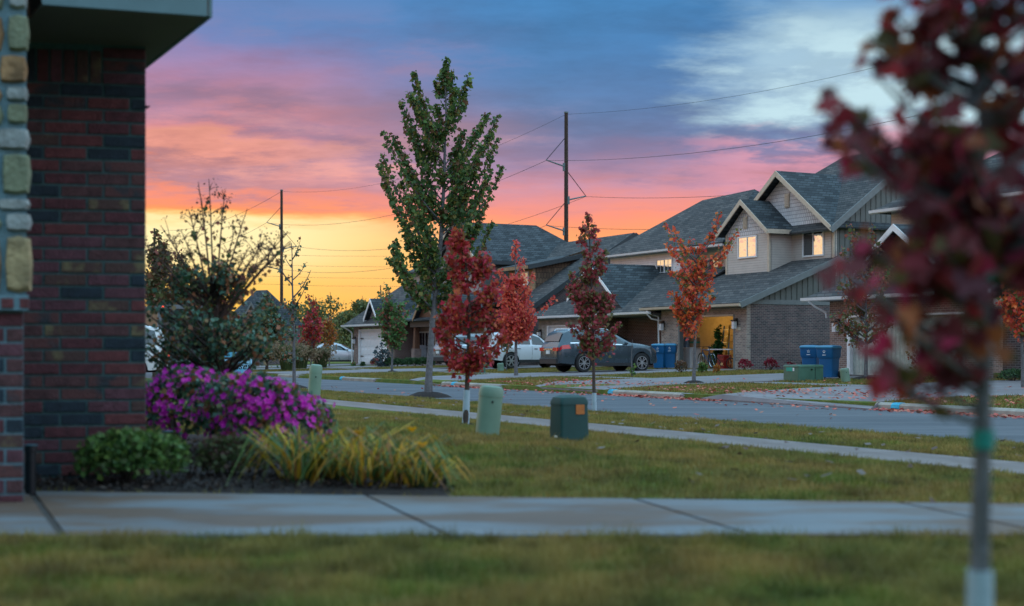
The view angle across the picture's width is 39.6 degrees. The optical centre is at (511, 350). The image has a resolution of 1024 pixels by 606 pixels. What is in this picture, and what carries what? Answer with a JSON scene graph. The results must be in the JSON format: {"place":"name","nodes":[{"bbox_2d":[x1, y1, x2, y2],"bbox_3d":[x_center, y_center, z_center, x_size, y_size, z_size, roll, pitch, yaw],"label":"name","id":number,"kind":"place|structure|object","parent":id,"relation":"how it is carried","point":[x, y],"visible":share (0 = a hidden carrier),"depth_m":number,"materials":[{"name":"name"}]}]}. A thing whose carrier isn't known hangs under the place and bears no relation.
{"place":"outdoors","nodes":[
{"label":"outdoors","id":0,"kind":"place"},
{"bbox_2d":[267,336,308,370],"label":"ornamental grass","id":1,"kind":"object","parent":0,"point":[284,366],"depth_m":73.70,"materials":[{"name":"green plant"}]},
{"bbox_2d":[295,340,321,367],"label":"ornamental grass","id":2,"kind":"object","parent":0,"point":[301,364],"depth_m":79.67,"materials":[{"name":"green plant"}]},
{"bbox_2d":[256,364,376,367],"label":"driveway","id":3,"kind":"structure","parent":0,"point":[309,365],"depth_m":88.42,"materials":[{"name":"concrete"}]},
{"bbox_2d":[310,340,336,367],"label":"ornamental grass","id":4,"kind":"object","parent":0,"point":[325,354],"depth_m":81.66,"materials":[{"name":"green plant"}]},
{"bbox_2d":[253,364,487,369],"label":"driveway","id":5,"kind":"structure","parent":0,"point":[340,367],"depth_m":81.51,"materials":[{"name":"concrete"}]},
{"bbox_2d":[220,306,242,358],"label":"street tree","id":6,"kind":"object","parent":5,"relation":"on","point":[238,317],"visible":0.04,"depth_m":81.82,"materials":[{"name":"green plant"}]},
{"bbox_2d":[244,292,287,368],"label":"street tree","id":7,"kind":"object","parent":5,"relation":"on","point":[275,316],"visible":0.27,"depth_m":77.76,"materials":[{"name":"green plant"}]},
{"bbox_2d":[297,294,325,364],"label":"maple tree","id":8,"kind":"object","parent":5,"relation":"on","point":[312,328],"visible":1,"depth_m":79.85,"materials":[{"name":"red plant"}]},
{"bbox_2d":[252,365,599,374],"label":"driveway","id":9,"kind":"structure","parent":0,"point":[385,370],"depth_m":71.13,"materials":[{"name":"concrete"}]},
{"bbox_2d":[372,282,411,370],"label":"maple tree","id":10,"kind":"object","parent":9,"relation":"on","point":[390,315],"visible":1,"depth_m":67.76,"materials":[{"name":"green plant"}]},
{"bbox_2d":[433,334,520,365],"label":"parked suv","id":11,"kind":"object","parent":9,"relation":"on","point":[438,357],"visible":0.06,"depth_m":73.58,"materials":[{"name":"silver metal"}]},
{"bbox_2d":[480,331,549,368],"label":"parked suv","id":12,"kind":"object","parent":9,"relation":"on","point":[529,350],"visible":0.24,"depth_m":70.03,"materials":[{"name":"white paint"}]},
{"bbox_2d":[0,518,1023,605],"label":"front grass","id":13,"kind":"structure","parent":0,"point":[676,558],"depth_m":5.38,"materials":[{"name":"green plant"}]},
{"bbox_2d":[0,362,1023,605],"bbox_3d":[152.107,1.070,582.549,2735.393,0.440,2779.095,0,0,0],"label":"ground","id":14,"kind":"structure","parent":0,"point":[601,391],"depth_m":8.63,"materials":[{"name":"green plant"}]},
{"bbox_2d":[0,0,211,501],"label":"brick house","id":15,"kind":"structure","parent":14,"relation":"on","point":[73,107],"depth_m":8.90,"materials":[{"name":"brick"}]},
{"bbox_2d":[145,324,169,371],"bbox_3d":[-13.138,0.089,43.867,4.940,1.854,2.212,0,0,-19],"label":"parked truck","id":16,"kind":"object","parent":14,"relation":"on","point":[149,366],"visible":0.02,"depth_m":43.71,"materials":[{"name":"grey paint"}]},
{"bbox_2d":[145,229,179,305],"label":"street tree","id":17,"kind":"object","parent":14,"relation":"on","point":[153,282],"visible":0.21,"depth_m":69.64,"materials":[{"name":"green plant"}]},
{"bbox_2d":[170,249,196,304],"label":"street tree","id":18,"kind":"object","parent":14,"relation":"on","point":[178,266],"visible":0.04,"depth_m":73.91,"materials":[{"name":"green plant"}]},
{"bbox_2d":[224,352,251,374],"bbox_3d":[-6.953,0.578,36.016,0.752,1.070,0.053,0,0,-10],"label":"parked car","id":19,"kind":"object","parent":14,"relation":"on","point":[242,368],"visible":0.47,"depth_m":36.02,"materials":[{"name":"blue metal"}]},
{"bbox_2d":[23,434,454,496],"bbox_3d":[-3.165,0.812,11.152,5.670,0.068,6.096,0,0,0],"label":"planting bed","id":20,"kind":"object","parent":14,"relation":"on","point":[365,491],"visible":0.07,"depth_m":8.45,"materials":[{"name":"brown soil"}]},
{"bbox_2d":[72,425,191,483],"bbox_3d":[-2.307,0.656,8.677,0.736,0.400,0.431,0,0,0],"label":"shrub","id":21,"kind":"object","parent":20,"relation":"on","point":[111,448],"visible":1,"depth_m":8.57,"materials":[{"name":"green plant"}]},
{"bbox_2d":[145,363,251,448],"bbox_3d":[-2.525,0.478,11.209,1.037,0.757,0.962,0,0,0],"label":"azalea","id":22,"kind":"object","parent":20,"relation":"on","point":[185,381],"visible":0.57,"depth_m":10.95,"materials":[{"name":"purple plant"}]},
{"bbox_2d":[145,178,293,433],"bbox_3d":[-2.724,-0.360,13.149,1.466,2.510,1.455,0,0,0],"label":"crape myrtle","id":23,"kind":"object","parent":20,"relation":"on","point":[209,344],"visible":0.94,"depth_m":13.09,"materials":[{"name":"green plant"}]},
{"bbox_2d":[192,432,273,474],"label":"shrub","id":24,"kind":"object","parent":20,"relation":"on","point":[215,453],"visible":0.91,"depth_m":9.02,"materials":[{"name":"green plant"}]},
{"bbox_2d":[188,368,338,455],"bbox_3d":[-1.861,0.491,10.632,1.096,0.730,1.004,0,0,0],"label":"azalea","id":25,"kind":"object","parent":20,"relation":"on","point":[296,405],"visible":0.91,"depth_m":10.36,"materials":[{"name":"purple plant"}]},
{"bbox_2d":[169,425,408,486],"bbox_3d":[-1.282,0.642,8.701,1.392,0.375,1.531,0,0,0],"label":"daylily","id":26,"kind":"object","parent":20,"relation":"on","point":[297,470],"visible":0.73,"depth_m":8.67,"materials":[{"name":"green plant"}]},
{"bbox_2d":[240,421,458,479],"bbox_3d":[-1.033,0.641,8.894,1.442,0.378,1.399,0,0,0],"label":"daylily","id":27,"kind":"object","parent":20,"relation":"on","point":[339,472],"visible":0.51,"depth_m":8.77,"materials":[{"name":"green plant"}]},
{"bbox_2d":[275,432,457,489],"bbox_3d":[-0.877,0.671,8.585,1.106,0.318,1.061,0,0,0],"label":"daylily","id":28,"kind":"object","parent":20,"relation":"on","point":[372,473],"visible":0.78,"depth_m":8.48,"materials":[{"name":"green plant"}]},
{"bbox_2d":[317,433,490,483],"bbox_3d":[-0.704,0.670,8.728,1.359,0.319,1.159,0,0,0],"label":"daylily","id":29,"kind":"object","parent":20,"relation":"on","point":[417,454],"visible":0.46,"depth_m":8.63,"materials":[{"name":"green plant"}]},
{"bbox_2d":[362,452,477,487],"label":"daylily","id":30,"kind":"object","parent":20,"relation":"on","point":[430,475],"visible":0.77,"depth_m":8.45,"materials":[{"name":"green plant"}]},
{"bbox_2d":[227,290,303,364],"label":"house","id":31,"kind":"structure","parent":14,"relation":"on","point":[252,300],"depth_m":97.67,"materials":[{"name":"brick"}]},
{"bbox_2d":[266,189,295,303],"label":"utility pole","id":32,"kind":"object","parent":14,"relation":"on","point":[281,229],"visible":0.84,"depth_m":189.85,"materials":[{"name":"brown wood"}]},
{"bbox_2d":[286,304,306,337],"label":"tree","id":33,"kind":"object","parent":14,"relation":"on","point":[297,311],"visible":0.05,"depth_m":179.32,"materials":[{"name":"green plant"}]},
{"bbox_2d":[296,298,326,344],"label":"tree","id":34,"kind":"object","parent":14,"relation":"on","point":[307,302],"visible":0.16,"depth_m":149.39,"materials":[{"name":"green plant"}]},
{"bbox_2d":[308,364,321,401],"bbox_3d":[-3.544,0.637,25.549,0.234,0.775,0.212,5,0,0],"label":"cable pedestal","id":35,"kind":"object","parent":14,"relation":"on","point":[315,378],"visible":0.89,"depth_m":25.46,"materials":[{"name":"green plastic"}]},
{"bbox_2d":[320,313,338,366],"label":"maple tree","id":36,"kind":"object","parent":14,"relation":"on","point":[329,333],"visible":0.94,"depth_m":85.85,"materials":[{"name":"orange plant"}]},
{"bbox_2d":[307,343,353,361],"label":"parked car","id":37,"kind":"object","parent":14,"relation":"on","point":[343,354],"visible":0.18,"depth_m":95.31,"materials":[{"name":"silver metal"}]},
{"bbox_2d":[320,295,349,346],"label":"tree","id":38,"kind":"object","parent":14,"relation":"on","point":[330,302],"visible":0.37,"depth_m":156.08,"materials":[{"name":"green plant"}]},
{"bbox_2d":[333,310,356,349],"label":"tree","id":39,"kind":"object","parent":14,"relation":"on","point":[345,333],"visible":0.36,"depth_m":161.27,"materials":[{"name":"green plant"}]},
{"bbox_2d":[339,376,378,381],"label":"kerb","id":40,"kind":"structure","parent":14,"relation":"on","point":[357,379],"depth_m":57.73,"materials":[{"name":"concrete"}]},
{"bbox_2d":[349,298,381,335],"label":"tree","id":41,"kind":"object","parent":14,"relation":"on","point":[359,306],"visible":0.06,"depth_m":167.15,"materials":[{"name":"green plant"}]},
{"bbox_2d":[370,341,390,366],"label":"spruce tree","id":42,"kind":"object","parent":14,"relation":"on","point":[380,362],"visible":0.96,"depth_m":81.89,"materials":[{"name":"green plant"}]},
{"bbox_2d":[341,269,502,365],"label":"house","id":43,"kind":"structure","parent":14,"relation":"on","point":[365,342],"depth_m":90.18,"materials":[{"name":"grey brick"}]},
{"bbox_2d":[361,331,386,363],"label":"garage door","id":44,"kind":"structure","parent":43,"relation":"in","point":[371,339],"depth_m":92.13,"materials":[{"name":"white paint"}]},
{"bbox_2d":[419,331,428,357],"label":"window","id":45,"kind":"structure","parent":43,"relation":"in","point":[423,335],"depth_m":88.62,"materials":[{"name":"black glass"}]},
{"bbox_2d":[409,391,450,397],"bbox_3d":[-2.196,1.182,37.850,1.324,0.186,1.168,0,0,0],"label":"mulch ring","id":46,"kind":"object","parent":14,"relation":"on","point":[431,394],"visible":0.81,"depth_m":37.53,"materials":[{"name":"brown soil"}]},
{"bbox_2d":[375,56,505,391],"bbox_3d":[-1.935,-3.236,37.885,3.574,9.131,2.758,0,0,0],"label":"maple tree","id":47,"kind":"object","parent":14,"relation":"on","point":[459,173],"visible":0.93,"depth_m":37.70,"materials":[{"name":"green plant"}]},
{"bbox_2d":[441,381,505,387],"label":"kerb","id":48,"kind":"structure","parent":14,"relation":"on","point":[445,383],"depth_m":48.16,"materials":[{"name":"concrete"}]},
{"bbox_2d":[475,385,503,435],"bbox_3d":[-0.231,0.637,14.399,0.250,0.562,0.227,6,0,0],"label":"cable pedestal","id":49,"kind":"object","parent":14,"relation":"on","point":[488,420],"visible":0.94,"depth_m":14.31,"materials":[{"name":"green plastic"}]},
{"bbox_2d":[497,328,512,369],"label":"maple tree","id":50,"kind":"object","parent":14,"relation":"on","point":[504,345],"visible":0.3,"depth_m":65.87,"materials":[{"name":"green plant"}]},
{"bbox_2d":[0,491,1023,538],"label":"front walk","id":51,"kind":"structure","parent":14,"relation":"on","point":[54,512],"depth_m":7.15,"materials":[{"name":"concrete"}]},
{"bbox_2d":[24,444,37,494],"bbox_3d":[-2.792,0.690,8.250,0.084,0.294,0.082,0,0,0],"label":"path light","id":52,"kind":"object","parent":51,"relation":"on","point":[30,450],"visible":0.94,"depth_m":8.22,"materials":[{"name":"black metal"}]},
{"bbox_2d":[23,403,1023,503],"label":"lawn grass","id":53,"kind":"structure","parent":14,"relation":"on","point":[745,461],"depth_m":10.16,"materials":[{"name":"green plant"}]},
{"bbox_2d":[437,222,638,364],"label":"house","id":54,"kind":"structure","parent":14,"relation":"on","point":[551,261],"depth_m":87.62,"materials":[{"name":"brick"}]},
{"bbox_2d":[546,111,585,241],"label":"utility pole","id":55,"kind":"object","parent":14,"relation":"on","point":[567,199],"visible":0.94,"depth_m":127.84,"materials":[{"name":"brown wood"}]},
{"bbox_2d":[546,116,912,160],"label":"overhead wire","id":56,"kind":"object","parent":55,"relation":"attached to","point":[696,152],"visible":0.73,"depth_m":109.65,"materials":[{"name":"black metal"}]},
{"bbox_2d":[579,29,1018,113],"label":"overhead wire","id":57,"kind":"object","parent":55,"relation":"attached to","point":[737,95],"visible":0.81,"depth_m":108.11,"materials":[{"name":"black metal"}]},
{"bbox_2d":[550,395,588,440],"bbox_3d":[0.566,0.677,14.098,0.341,0.474,0.231,0,0,-32],"label":"utility box","id":58,"kind":"object","parent":14,"relation":"on","point":[569,416],"visible":0.91,"depth_m":14.00,"materials":[{"name":"green plastic"}]},
{"bbox_2d":[146,380,1023,461],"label":"verge grass","id":59,"kind":"structure","parent":14,"relation":"on","point":[952,445],"depth_m":18.14,"materials":[{"name":"green plant"}]},
{"bbox_2d":[627,339,637,376],"bbox_3d":[4.597,0.322,53.895,0.317,1.492,0.592,0,0,24],"label":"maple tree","id":60,"kind":"object","parent":14,"relation":"on","point":[633,373],"visible":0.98,"depth_m":53.94,"materials":[{"name":"plant"}]},
{"bbox_2d":[253,364,1023,408],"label":"verge grass","id":61,"kind":"structure","parent":14,"relation":"on","point":[405,375],"depth_m":50.56,"materials":[{"name":"green plant"}]},
{"bbox_2d":[530,189,758,366],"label":"house","id":62,"kind":"structure","parent":14,"relation":"on","point":[636,277],"depth_m":73.86,"materials":[{"name":"grey stone"}]},
{"bbox_2d":[550,326,589,332],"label":"garage door","id":63,"kind":"structure","parent":62,"relation":"in","point":[559,327],"depth_m":76.72,"materials":[{"name":"white paint"}]},
{"bbox_2d":[656,258,672,272],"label":"window","id":64,"kind":"structure","parent":62,"relation":"in","point":[662,265],"depth_m":74.55,"materials":[{"name":"yellow glass"}]},
{"bbox_2d":[608,389,691,397],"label":"kerb","id":65,"kind":"structure","parent":14,"relation":"on","point":[649,393],"depth_m":38.25,"materials":[{"name":"concrete"}]},
{"bbox_2d":[651,344,665,367],"bbox_3d":[6.732,0.259,64.798,0.643,1.139,0.850,0,0,20],"label":"refuse cart","id":66,"kind":"object","parent":14,"relation":"on","point":[660,351],"visible":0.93,"depth_m":64.47,"materials":[{"name":"blue plastic"}]},
{"bbox_2d":[300,388,1020,479],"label":"fallen leaves","id":67,"kind":"object","parent":14,"relation":"on","point":[859,471],"depth_m":16.22,"materials":[{"name":"plant"}]},
{"bbox_2d":[665,343,677,367],"bbox_3d":[7.229,0.249,64.920,0.643,1.139,0.850,0,0,12],"label":"refuse cart","id":68,"kind":"object","parent":14,"relation":"on","point":[670,353],"visible":0.73,"depth_m":64.61,"materials":[{"name":"blue plastic"}]},
{"bbox_2d":[674,360,688,371],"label":"shrub","id":69,"kind":"object","parent":14,"relation":"on","point":[682,363],"visible":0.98,"depth_m":57.93,"materials":[{"name":"brown plant"}]},
{"bbox_2d":[697,362,707,371],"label":"shrub","id":70,"kind":"object","parent":14,"relation":"on","point":[702,367],"visible":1,"depth_m":56.90,"materials":[{"name":"green plant"}]},
{"bbox_2d":[710,324,725,363],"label":"artificial tree","id":71,"kind":"object","parent":14,"relation":"on","point":[718,344],"visible":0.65,"depth_m":65.60,"materials":[{"name":"green plastic"}]},
{"bbox_2d":[738,358,753,368],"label":"shrub","id":72,"kind":"object","parent":14,"relation":"on","point":[745,363],"visible":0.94,"depth_m":59.91,"materials":[{"name":"red plant"}]},
{"bbox_2d":[763,357,779,369],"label":"shrub","id":73,"kind":"object","parent":14,"relation":"on","point":[771,361],"visible":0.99,"depth_m":60.93,"materials":[{"name":"red plant"}]},
{"bbox_2d":[639,149,906,369],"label":"house","id":74,"kind":"structure","parent":14,"relation":"on","point":[792,232],"depth_m":64.95,"materials":[{"name":"beige brick"}]},
{"bbox_2d":[697,346,715,367],"bbox_3d":[8.788,0.302,64.168,0.622,0.984,1.762,0,0,-20],"label":"bicycle","id":75,"kind":"object","parent":74,"relation":"on","point":[708,359],"visible":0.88,"depth_m":64.00,"materials":[{"name":"blue paint"}]},
{"bbox_2d":[711,353,732,368],"bbox_3d":[9.471,0.476,63.757,1.244,0.694,0.439,0,0,33],"label":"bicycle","id":76,"kind":"object","parent":74,"relation":"on","point":[721,363],"visible":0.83,"depth_m":63.71,"materials":[{"name":"red paint"}]},
{"bbox_2d":[717,355,730,367],"bbox_3d":[9.665,0.510,64.776,0.462,0.620,0.500,0,0,-27],"label":"red tool chest","id":77,"kind":"object","parent":74,"relation":"on","point":[723,358],"visible":0.74,"depth_m":64.57,"materials":[{"name":"paint"}]},
{"bbox_2d":[737,235,756,258],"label":"window","id":78,"kind":"structure","parent":74,"relation":"in","point":[746,245],"depth_m":67.27,"materials":[{"name":"yellow glass"}]},
{"bbox_2d":[802,230,823,256],"bbox_3d":[13.761,-4.875,65.006,0.049,1.170,1.520,0,0,-27],"label":"window","id":79,"kind":"structure","parent":74,"relation":"in","point":[812,242],"depth_m":64.98,"materials":[{"name":"yellow glass"}]},
{"bbox_2d":[783,365,823,380],"bbox_3d":[9.430,0.751,45.993,1.079,0.574,0.794,0,0,-30],"label":"transformer box","id":80,"kind":"object","parent":14,"relation":"on","point":[802,372],"visible":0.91,"depth_m":45.67,"materials":[{"name":"green paint"}]},
{"bbox_2d":[840,368,849,381],"bbox_3d":[10.306,0.795,43.999,0.291,0.493,0.264,-8,0,0],"label":"cable pedestal","id":81,"kind":"object","parent":14,"relation":"on","point":[844,374],"visible":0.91,"depth_m":43.89,"materials":[{"name":"green plastic"}]},
{"bbox_2d":[852,376,869,379],"bbox_3d":[11.470,0.896,46.000,0.944,0.140,0.832,0,0,0],"label":"mulch ring","id":82,"kind":"object","parent":14,"relation":"on","point":[863,377],"visible":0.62,"depth_m":45.81,"materials":[{"name":"brown soil"}]},
{"bbox_2d":[829,223,893,376],"bbox_3d":[11.428,-1.561,46.040,2.160,5.150,2.004,0,0,0],"label":"maple tree","id":83,"kind":"object","parent":82,"relation":"on","point":[863,308],"visible":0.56,"depth_m":45.95,"materials":[{"name":"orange plant"}]},
{"bbox_2d":[800,154,1023,377],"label":"house","id":84,"kind":"structure","parent":14,"relation":"on","point":[851,361],"depth_m":48.90,"materials":[{"name":"grey brick"}]},
{"bbox_2d":[853,314,955,374],"bbox_3d":[13.110,-0.150,47.252,0.074,2.000,5.300,0,0,-27],"label":"garage door","id":85,"kind":"structure","parent":84,"relation":"in","point":[858,361],"depth_m":47.97,"materials":[{"name":"white metal"}]},
{"bbox_2d":[812,0,1023,605],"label":"maple tree","id":86,"kind":"object","parent":14,"relation":"on","point":[976,250],"visible":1,"depth_m":2.91,"materials":[{"name":"red plant"}]},
{"bbox_2d":[875,402,1023,416],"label":"kerb","id":87,"kind":"structure","parent":14,"relation":"on","point":[998,411],"depth_m":28.30,"materials":[{"name":"concrete"}]},
{"bbox_2d":[997,368,1020,380],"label":"shrub","id":88,"kind":"object","parent":14,"relation":"on","point":[1015,372],"visible":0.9,"depth_m":41.91,"materials":[{"name":"green plant"}]},
{"bbox_2d":[259,365,856,385],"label":"sidewalk","id":89,"kind":"structure","parent":0,"point":[639,378],"depth_m":44.69,"materials":[{"name":"concrete"}]},
{"bbox_2d":[410,369,730,384],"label":"driveway","id":90,"kind":"structure","parent":0,"point":[522,375],"depth_m":57.84,"materials":[{"name":"concrete"}]},
{"bbox_2d":[495,239,557,374],"bbox_3d":[0.571,-1.652,56.984,2.593,5.520,1.906,0,0,0],"label":"maple tree","id":91,"kind":"object","parent":90,"relation":"on","point":[518,327],"visible":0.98,"depth_m":56.72,"materials":[{"name":"red plant"}]},
{"bbox_2d":[540,328,656,371],"bbox_3d":[3.827,0.003,61.657,5.192,1.870,2.250,0,0,-27],"label":"parked suv","id":92,"kind":"object","parent":90,"relation":"on","point":[559,350],"visible":0.77,"depth_m":60.72,"materials":[{"name":"blue paint"}]},
{"bbox_2d":[145,372,1023,442],"bbox_3d":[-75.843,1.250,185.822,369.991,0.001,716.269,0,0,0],"label":"road","id":93,"kind":"structure","parent":0,"point":[927,424],"depth_m":29.08,"materials":[{"name":"grey asphalt"}]},
{"bbox_2d":[145,304,210,375],"bbox_3d":[-14.039,-0.250,57.940,2.340,3.020,7.200,0,0,-27],"label":"box truck","id":94,"kind":"object","parent":93,"relation":"on","point":[154,316],"visible":0.02,"depth_m":54.83,"materials":[{"name":"white metal"}]},
{"bbox_2d":[333,378,1023,418],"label":"fallen leaves","id":95,"kind":"object","parent":93,"relation":"on","point":[794,391],"visible":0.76,"depth_m":36.22,"materials":[{"name":"red plant"}]},
{"bbox_2d":[145,0,1023,336],"label":"sky","id":96,"kind":"structure","parent":0,"point":[264,98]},
{"bbox_2d":[320,399,1023,473],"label":"sidewalk","id":97,"kind":"structure","parent":0,"point":[956,461],"depth_m":15.19,"materials":[{"name":"grey concrete"}]},
{"bbox_2d":[684,347,700,367],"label":"trash bin","id":98,"kind":"object","parent":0,"point":[688,355],"visible":0.68,"depth_m":66.79,"materials":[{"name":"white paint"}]},
{"bbox_2d":[535,373,875,391],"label":"driveway","id":99,"kind":"structure","parent":0,"point":[774,377],"depth_m":47.41,"materials":[{"name":"concrete"}]},
{"bbox_2d":[663,211,741,380],"bbox_3d":[5.981,-1.667,44.948,2.337,5.558,1.946,0,0,0],"label":"maple tree","id":100,"kind":"object","parent":99,"relation":"on","point":[689,318],"visible":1,"depth_m":44.89,"materials":[{"name":"orange plant"}]},
{"bbox_2d":[799,345,819,364],"bbox_3d":[10.295,0.363,48.997,0.643,1.095,0.850,0,0,24],"label":"refuse cart","id":101,"kind":"object","parent":99,"relation":"on","point":[808,354],"visible":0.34,"depth_m":48.67,"materials":[{"name":"blue plastic"}]},
{"bbox_2d":[815,345,841,377],"bbox_3d":[10.568,0.373,47.365,0.642,1.095,0.850,0,0,38],"label":"refuse cart","id":102,"kind":"object","parent":99,"relation":"on","point":[828,356],"visible":0.88,"depth_m":47.10,"materials":[{"name":"blue plastic"}]},
{"bbox_2d":[700,380,1023,409],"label":"driveway","id":103,"kind":"structure","parent":0,"point":[1001,388],"depth_m":34.27,"materials":[{"name":"concrete"}]},
{"bbox_2d":[995,287,1023,386],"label":"maple tree","id":104,"kind":"object","parent":103,"relation":"on","point":[1015,308],"visible":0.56,"depth_m":36.87,"materials":[{"name":"red plant"}]},
{"bbox_3d":[-0.565,0.916,17.500,0.253,0.055,0.223,0,0,0],"label":"mulch ring","id":105,"kind":"object","parent":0,"visible":0},
{"bbox_2d":[431,225,508,423],"bbox_3d":[-0.518,-0.277,17.532,0.969,2.537,0.865,0,0,0],"label":"maple tree","id":106,"kind":"object","parent":105,"relation":"on","point":[458,313],"visible":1,"depth_m":17.46,"materials":[{"name":"brown plant"}]},
{"bbox_3d":[1.455,1.082,24.950,0.331,0.065,0.292,0,0,0],"label":"mulch ring","id":107,"kind":"object","parent":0,"visible":0},
{"bbox_2d":[564,211,622,410],"bbox_3d":[1.423,-0.637,24.979,1.017,3.597,0.842,0,0,0],"label":"maple tree","id":108,"kind":"object","parent":107,"relation":"on","point":[588,301],"visible":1,"depth_m":24.89,"materials":[{"name":"brown plant"}]},
{"bbox_3d":[-7.162,1.204,47.000,0.964,0.142,0.850,0,0,0],"label":"mulch ring","id":109,"kind":"object","parent":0,"visible":0},
{"bbox_2d":[275,236,310,383],"bbox_3d":[-7.169,-1.211,46.810,1.180,5.068,1.148,0,0,0],"label":"maple tree","id":110,"kind":"object","parent":109,"relation":"on","point":[293,317],"visible":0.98,"depth_m":46.94,"materials":[{"name":"plant"}]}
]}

